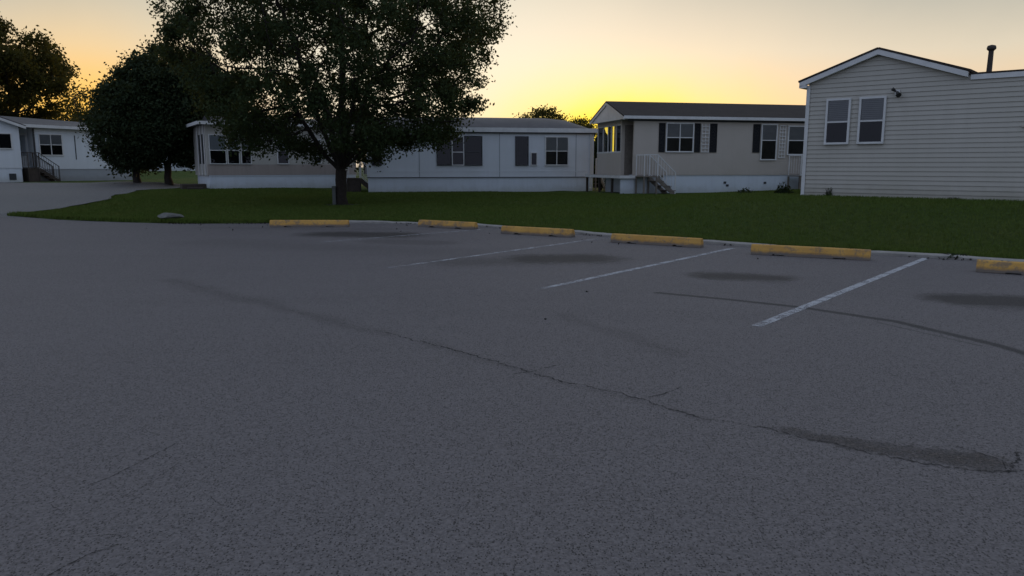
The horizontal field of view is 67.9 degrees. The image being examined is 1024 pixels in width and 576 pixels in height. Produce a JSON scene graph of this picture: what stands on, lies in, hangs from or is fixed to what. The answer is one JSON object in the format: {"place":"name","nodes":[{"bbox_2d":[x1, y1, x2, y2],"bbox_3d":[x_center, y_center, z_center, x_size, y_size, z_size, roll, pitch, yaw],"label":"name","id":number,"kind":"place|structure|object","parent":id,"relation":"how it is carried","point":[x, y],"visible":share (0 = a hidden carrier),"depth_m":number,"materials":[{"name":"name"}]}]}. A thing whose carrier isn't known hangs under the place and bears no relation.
{"place":"outdoors","nodes":[
{"label":"outdoors","id":0,"kind":"place"},
{"bbox_2d":[0,181,179,216],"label":"side road","id":1,"kind":"structure","parent":0,"point":[16,197],"depth_m":31.00,"materials":[{"name":"grey asphalt"}]},
{"bbox_2d":[0,0,1023,166],"label":"sky","id":2,"kind":"structure","parent":0,"point":[575,57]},
{"bbox_2d":[7,167,1023,258],"bbox_3d":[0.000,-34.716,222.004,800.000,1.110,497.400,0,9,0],"label":"ground","id":3,"kind":"structure","parent":0,"point":[183,177],"depth_m":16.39,"materials":[{"name":"green plant"}]},
{"bbox_2d":[21,152,60,181],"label":"porch steps","id":4,"kind":"structure","parent":3,"relation":"on","point":[32,174],"depth_m":44.51,"materials":[{"name":"grey wood"}]},
{"bbox_2d":[0,16,82,120],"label":"broad tree","id":5,"kind":"object","parent":3,"relation":"on","point":[32,70],"visible":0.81,"depth_m":58.05,"materials":[{"name":"green plant"}]},
{"bbox_2d":[0,116,132,181],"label":"mobile home","id":6,"kind":"object","parent":3,"relation":"on","point":[61,146],"visible":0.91,"depth_m":45.76,"materials":[{"name":"white plastic"}]},
{"bbox_2d":[0,133,12,148],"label":"window","id":7,"kind":"structure","parent":6,"relation":"in","point":[5,138],"depth_m":43.06,"materials":[{"name":"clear glass"}]},
{"bbox_2d":[19,133,29,166],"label":"door","id":8,"kind":"structure","parent":6,"relation":"in","point":[22,136],"depth_m":45.33,"materials":[{"name":"grey glass"}]},
{"bbox_2d":[38,134,63,155],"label":"window","id":9,"kind":"structure","parent":6,"relation":"in","point":[49,144],"depth_m":45.63,"materials":[{"name":"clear glass"}]},
{"bbox_2d":[50,74,99,121],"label":"sunset tree","id":10,"kind":"object","parent":3,"relation":"on","point":[78,107],"visible":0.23,"depth_m":68.83,"materials":[{"name":"green plant"}]},
{"bbox_2d":[64,111,87,121],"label":"distant tree","id":11,"kind":"object","parent":3,"relation":"on","point":[74,118],"visible":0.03,"depth_m":82.89,"materials":[{"name":"green plant"}]},
{"bbox_2d":[75,63,178,182],"bbox_3d":[-19.456,-8.223,38.683,5.284,6.424,5.124,0,9,0],"label":"dark tree","id":12,"kind":"object","parent":3,"relation":"on","point":[114,153],"visible":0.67,"depth_m":37.47,"materials":[{"name":"green plant"}]},
{"bbox_2d":[91,35,218,184],"bbox_3d":[-17.829,-9.012,39.151,6.144,7.791,6.626,0,9,0],"label":"dark tree","id":13,"kind":"object","parent":3,"relation":"on","point":[139,65],"visible":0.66,"depth_m":37.63,"materials":[{"name":"green plant"}]},
{"bbox_2d":[157,213,183,218],"bbox_3d":[-9.107,-1.931,20.287,0.656,0.168,0.350,-5,10,-28],"label":"flat rock","id":14,"kind":"object","parent":3,"relation":"on","point":[167,215],"visible":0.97,"depth_m":20.17,"materials":[{"name":"stone"}]},
{"bbox_2d":[149,163,194,170],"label":"mobile home","id":15,"kind":"object","parent":3,"relation":"on","point":[175,169],"depth_m":71.35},
{"bbox_2d":[180,184,206,189],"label":"step block","id":16,"kind":"structure","parent":3,"relation":"on","point":[193,186],"depth_m":34.82,"materials":[{"name":"grey concrete"}]},
{"bbox_2d":[154,50,249,172],"bbox_3d":[-16.645,-9.106,40.523,6.148,7.559,6.270,0,9,0],"label":"dark tree","id":17,"kind":"object","parent":3,"relation":"on","point":[212,73],"visible":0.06,"depth_m":39.12,"materials":[{"name":"green plant"}]},
{"bbox_2d":[186,116,356,188],"bbox_3d":[-12.208,-6.652,38.850,7.690,4.000,4.530,-5,11,-30],"label":"mobile home","id":18,"kind":"object","parent":3,"relation":"on","point":[216,166],"visible":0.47,"depth_m":36.82,"materials":[{"name":"beige"}]},
{"bbox_2d":[198,135,200,163],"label":"window","id":19,"kind":"structure","parent":18,"relation":"in","point":[198,135],"depth_m":37.04,"materials":[{"name":"black glass"}]},
{"bbox_2d":[201,134,204,163],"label":"window","id":20,"kind":"structure","parent":18,"relation":"in","point":[201,134],"depth_m":36.18,"materials":[{"name":"black glass"}]},
{"bbox_2d":[208,134,226,163],"bbox_3d":[-13.802,-6.500,35.642,0.760,1.380,0.061,-5,11,-30],"label":"window","id":21,"kind":"structure","parent":18,"relation":"in","point":[216,155],"depth_m":35.64,"materials":[{"name":"glass"}]},
{"bbox_2d":[226,137,239,163],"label":"window","id":22,"kind":"structure","parent":18,"relation":"in","point":[231,160],"depth_m":36.05,"materials":[{"name":"glass"}]},
{"bbox_2d":[240,140,251,163],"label":"window","id":23,"kind":"structure","parent":18,"relation":"in","point":[244,159],"depth_m":36.34,"materials":[{"name":"glass"}]},
{"bbox_2d":[276,136,289,163],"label":"window","id":24,"kind":"structure","parent":18,"relation":"in","point":[280,159],"depth_m":37.18,"materials":[{"name":"grey glass"}]},
{"bbox_2d":[313,139,321,163],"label":"window","id":25,"kind":"structure","parent":18,"relation":"in","point":[317,139],"depth_m":38.06,"materials":[{"name":"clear glass"}]},
{"bbox_2d":[146,0,517,203],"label":"leafy tree","id":26,"kind":"object","parent":3,"relation":"on","point":[423,67],"visible":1,"depth_m":23.86,"materials":[{"name":"green plant"}]},
{"bbox_2d":[332,186,335,203],"bbox_3d":[-6.240,-3.173,26.685,0.140,0.800,0.140,-1,9,-5],"label":"utility pedestal","id":27,"kind":"object","parent":3,"relation":"on","point":[334,194],"visible":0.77,"depth_m":26.61,"materials":[{"name":"grey metal"}]},
{"bbox_2d":[346,162,367,191],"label":"porch steps","id":28,"kind":"structure","parent":3,"relation":"on","point":[353,184],"depth_m":35.03,"materials":[{"name":"grey wood"}]},
{"bbox_2d":[366,117,597,191],"bbox_3d":[-1.723,-6.324,37.508,10.980,4.080,4.498,-2,9,-11],"label":"mobile home","id":29,"kind":"object","parent":3,"relation":"on","point":[519,154],"visible":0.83,"depth_m":35.65,"materials":[{"name":"white"}]},
{"bbox_2d":[372,153,381,165],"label":"window","id":30,"kind":"structure","parent":29,"relation":"in","point":[373,164],"depth_m":34.58,"materials":[{"name":"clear glass"}]},
{"bbox_2d":[437,140,451,165],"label":"window","id":31,"kind":"structure","parent":29,"relation":"in","point":[445,159],"depth_m":35.12,"materials":[{"name":"glass"}]},
{"bbox_2d":[452,136,463,165],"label":"window","id":32,"kind":"structure","parent":29,"relation":"in","point":[457,155],"depth_m":35.21,"materials":[{"name":"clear glass"}]},
{"bbox_2d":[464,136,482,165],"bbox_3d":[-1.794,-6.376,35.314,0.852,1.360,0.061,-2,9,-11],"label":"window shutter","id":33,"kind":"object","parent":29,"relation":"in","point":[473,156],"depth_m":35.33,"materials":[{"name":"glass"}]},
{"bbox_2d":[515,136,528,165],"bbox_3d":[0.466,-6.445,35.739,0.640,1.360,0.061,-2,9,-11],"label":"window shutter","id":34,"kind":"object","parent":29,"relation":"in","point":[521,142],"depth_m":35.75,"materials":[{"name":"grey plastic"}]},
{"bbox_2d":[531,152,536,165],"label":"window","id":35,"kind":"structure","parent":29,"relation":"in","point":[533,154],"depth_m":35.92,"materials":[{"name":"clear glass"}]},
{"bbox_2d":[545,136,568,165],"bbox_3d":[2.131,-6.495,36.054,1.160,1.360,0.061,-2,9,-11],"label":"window","id":36,"kind":"structure","parent":29,"relation":"in","point":[556,147],"depth_m":36.07,"materials":[{"name":"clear glass"}]},
{"bbox_2d":[0,216,1023,575],"bbox_3d":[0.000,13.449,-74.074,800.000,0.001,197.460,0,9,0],"label":"parking lot","id":37,"kind":"structure","parent":3,"relation":"on","point":[372,448],"depth_m":4.77,"materials":[{"name":"grey asphalt"}]},
{"bbox_2d":[47,545,114,575],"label":"asphalt crack","id":38,"kind":"object","parent":37,"relation":"on","point":[76,560],"visible":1,"depth_m":2.92,"materials":[{"name":"black asphalt"}]},
{"bbox_2d":[269,220,349,226],"bbox_3d":[-5.010,-1.599,18.810,1.940,0.178,0.188,0,9,0],"label":"parking stop","id":39,"kind":"object","parent":37,"relation":"on","point":[308,223],"visible":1,"depth_m":18.73,"materials":[{"name":"yellow paint"}]},
{"bbox_2d":[418,220,477,229],"bbox_3d":[-1.575,-1.551,18.511,1.698,0.179,0.188,6,11,32],"label":"parking stop","id":40,"kind":"object","parent":37,"relation":"on","point":[449,224],"visible":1,"depth_m":18.41,"materials":[{"name":"yellow paint"}]},
{"bbox_2d":[396,239,590,266],"bbox_3d":[-0.010,-0.664,13.531,0.106,0.001,5.830,7,12,38],"label":"parking line","id":41,"kind":"object","parent":37,"relation":"on","point":[492,253],"visible":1,"depth_m":12.95,"materials":[{"name":"paint"}]},
{"bbox_2d":[501,226,574,237],"bbox_3d":[0.546,-1.238,16.566,1.781,0.178,0.188,6,11,32],"label":"parking stop","id":42,"kind":"object","parent":37,"relation":"on","point":[542,231],"visible":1,"depth_m":16.46,"materials":[{"name":"yellow paint"}]},
{"bbox_2d":[385,332,698,417],"bbox_3d":[0.005,0.593,5.733,0.111,0.001,3.325,-9,13,-44],"label":"asphalt crack","id":43,"kind":"object","parent":37,"relation":"on","point":[562,381],"visible":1,"depth_m":5.36,"materials":[{"name":"black asphalt"}]},
{"bbox_2d":[168,222,1023,261],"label":"dry leaves","id":44,"kind":"object","parent":37,"relation":"on","point":[489,233],"visible":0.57,"depth_m":17.13,"materials":[{"name":"brown plant"}]},
{"bbox_2d":[547,248,732,287],"bbox_3d":[2.215,-0.363,11.665,0.107,0.001,5.936,7,12,38],"label":"parking line","id":45,"kind":"object","parent":37,"relation":"on","point":[636,268],"visible":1,"depth_m":11.19,"materials":[{"name":"paint"}]},
{"bbox_2d":[611,233,703,247],"bbox_3d":[2.758,-0.918,14.580,1.842,0.178,0.188,6,11,34],"label":"parking stop","id":46,"kind":"object","parent":37,"relation":"on","point":[661,240],"visible":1,"depth_m":14.47,"materials":[{"name":"yellow paint"}]},
{"bbox_2d":[349,220,1023,261],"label":"kerb","id":47,"kind":"structure","parent":37,"relation":"on","point":[888,253],"depth_m":13.10,"materials":[{"name":"concrete"}]},
{"bbox_2d":[943,252,968,257],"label":"weeds","id":48,"kind":"object","parent":47,"relation":"on","point":[953,254],"visible":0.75,"depth_m":12.34,"materials":[{"name":"green plant"}]},
{"bbox_2d":[750,244,870,260],"bbox_3d":[4.936,-0.603,12.624,1.857,0.179,0.188,5,10,28],"label":"parking stop","id":49,"kind":"object","parent":37,"relation":"on","point":[816,252],"visible":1,"depth_m":12.53,"materials":[{"name":"yellow paint"}]},
{"bbox_2d":[753,258,926,325],"bbox_3d":[4.540,-0.065,9.809,0.107,0.001,6.950,8,12,39],"label":"parking line","id":50,"kind":"object","parent":37,"relation":"on","point":[824,298],"visible":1,"depth_m":9.15,"materials":[{"name":"paint"}]},
{"bbox_2d":[713,419,1020,471],"bbox_3d":[1.865,0.852,4.125,1.634,0.001,0.373,3,10,19],"label":"asphalt crack","id":51,"kind":"object","parent":37,"relation":"on","point":[908,459],"visible":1,"depth_m":3.93,"materials":[{"name":"black asphalt"}]},
{"bbox_2d":[976,259,1023,274],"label":"parking stop","id":52,"kind":"object","parent":37,"relation":"on","point":[995,266],"visible":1,"depth_m":10.70,"materials":[{"name":"yellow paint"}]},
{"bbox_2d":[512,104,574,122],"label":"distant tree","id":53,"kind":"object","parent":3,"relation":"on","point":[549,113],"visible":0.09,"depth_m":79.15,"materials":[{"name":"green plant"}]},
{"bbox_2d":[569,114,597,140],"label":"distant tree","id":54,"kind":"object","parent":3,"relation":"on","point":[583,122],"visible":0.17,"depth_m":81.76,"materials":[{"name":"green plant"}]},
{"bbox_2d":[592,158,605,189],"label":"porch steps","id":55,"kind":"structure","parent":3,"relation":"on","point":[602,182],"depth_m":37.98,"materials":[{"name":"grey wood"}]},
{"bbox_2d":[593,131,607,189],"bbox_3d":[4.546,-6.431,38.467,0.958,3.266,0.963,0,9,0],"label":"columnar shrub","id":56,"kind":"object","parent":3,"relation":"on","point":[605,146],"visible":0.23,"depth_m":38.26,"materials":[{"name":"green plant"}]},
{"bbox_2d":[635,154,675,193],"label":"porch steps","id":57,"kind":"structure","parent":3,"relation":"on","point":[666,187],"depth_m":30.78,"materials":[{"name":"grey wood"}]},
{"bbox_2d":[585,101,805,193],"bbox_3d":[11.021,-6.119,34.691,14.575,4.410,4.562,-2,9,-13],"label":"mobile home","id":58,"kind":"object","parent":3,"relation":"on","point":[708,147],"visible":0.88,"depth_m":32.20,"materials":[{"name":"beige"}]},
{"bbox_2d":[597,124,620,153],"bbox_3d":[4.273,-6.508,33.302,0.095,1.180,2.978,-2,9,-13],"label":"window","id":59,"kind":"structure","parent":58,"relation":"in","point":[601,130],"depth_m":33.32,"materials":[{"name":"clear glass"}]},
{"bbox_2d":[614,126,615,150],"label":"window","id":60,"kind":"structure","parent":58,"relation":"in","point":[614,126],"depth_m":34.82,"materials":[{"name":"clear glass"}]},
{"bbox_2d":[624,125,632,174],"bbox_3d":[5.135,-5.801,31.964,0.840,2.050,0.033,-2,9,-13],"label":"door","id":61,"kind":"structure","parent":58,"relation":"in","point":[628,154],"depth_m":31.90,"materials":[{"name":"grey wood"}]},
{"bbox_2d":[665,122,694,152],"bbox_3d":[6.978,-6.252,31.585,1.260,1.220,0.061,-2,9,-13],"label":"window","id":62,"kind":"structure","parent":58,"relation":"in","point":[679,136],"depth_m":31.60,"materials":[{"name":"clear glass"}]},
{"bbox_2d":[760,124,777,159],"bbox_3d":[10.998,-6.241,32.527,0.770,1.540,0.061,-2,9,-13],"label":"window","id":63,"kind":"structure","parent":58,"relation":"in","point":[769,132],"depth_m":32.54,"materials":[{"name":"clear glass"}]},
{"bbox_2d":[786,125,804,154],"bbox_3d":[12.347,-6.370,32.821,1.000,1.260,0.061,-2,9,-13],"label":"window","id":64,"kind":"structure","parent":58,"relation":"in","point":[795,138],"depth_m":32.82,"materials":[{"name":"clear glass"}]},
{"bbox_2d":[774,182,793,193],"bbox_3d":[8.040,-2.903,22.423,0.606,0.508,0.431,0,9,0],"label":"shrub","id":65,"kind":"object","parent":3,"relation":"on","point":[784,189],"visible":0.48,"depth_m":22.39,"materials":[{"name":"green plant"}]},
{"bbox_2d":[787,155,802,188],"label":"porch steps","id":66,"kind":"structure","parent":3,"relation":"on","point":[799,181],"depth_m":32.80,"materials":[{"name":"grey wood"}]},
{"bbox_2d":[823,188,831,195],"bbox_3d":[8.651,-2.581,20.714,0.312,0.334,0.217,0,9,0],"label":"shrub","id":67,"kind":"object","parent":3,"relation":"on","point":[828,193],"visible":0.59,"depth_m":20.69,"materials":[{"name":"green plant"}]},
{"bbox_2d":[798,45,1023,200],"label":"mobile home","id":68,"kind":"object","parent":3,"relation":"on","point":[881,122],"visible":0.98,"depth_m":19.22,"materials":[{"name":"grey plastic"}]},
{"bbox_2d":[823,98,851,144],"bbox_3d":[8.717,-4.459,20.357,0.640,1.210,0.061,8,12,40],"label":"window","id":69,"kind":"structure","parent":68,"relation":"in","point":[838,110],"depth_m":20.37,"materials":[{"name":"clear glass"}]},
{"bbox_2d":[856,96,886,143],"bbox_3d":[9.365,-4.369,19.802,0.660,1.210,0.061,8,12,40],"label":"window","id":70,"kind":"structure","parent":68,"relation":"in","point":[872,110],"depth_m":19.81,"materials":[{"name":"clear glass"}]},
{"bbox_3d":[7.182,-2.642,23.009,2.100,0.300,1.000,0,9,-2],"label":"garden bed","id":71,"kind":"object","parent":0,"visible":0},
{"bbox_2d":[736,187,754,193],"bbox_3d":[7.044,-2.849,22.837,0.761,0.354,0.554,0,9,0],"label":"shrub","id":72,"kind":"object","parent":71,"relation":"in","point":[743,190],"visible":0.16,"depth_m":22.80,"materials":[{"name":"green plant"}]}
]}

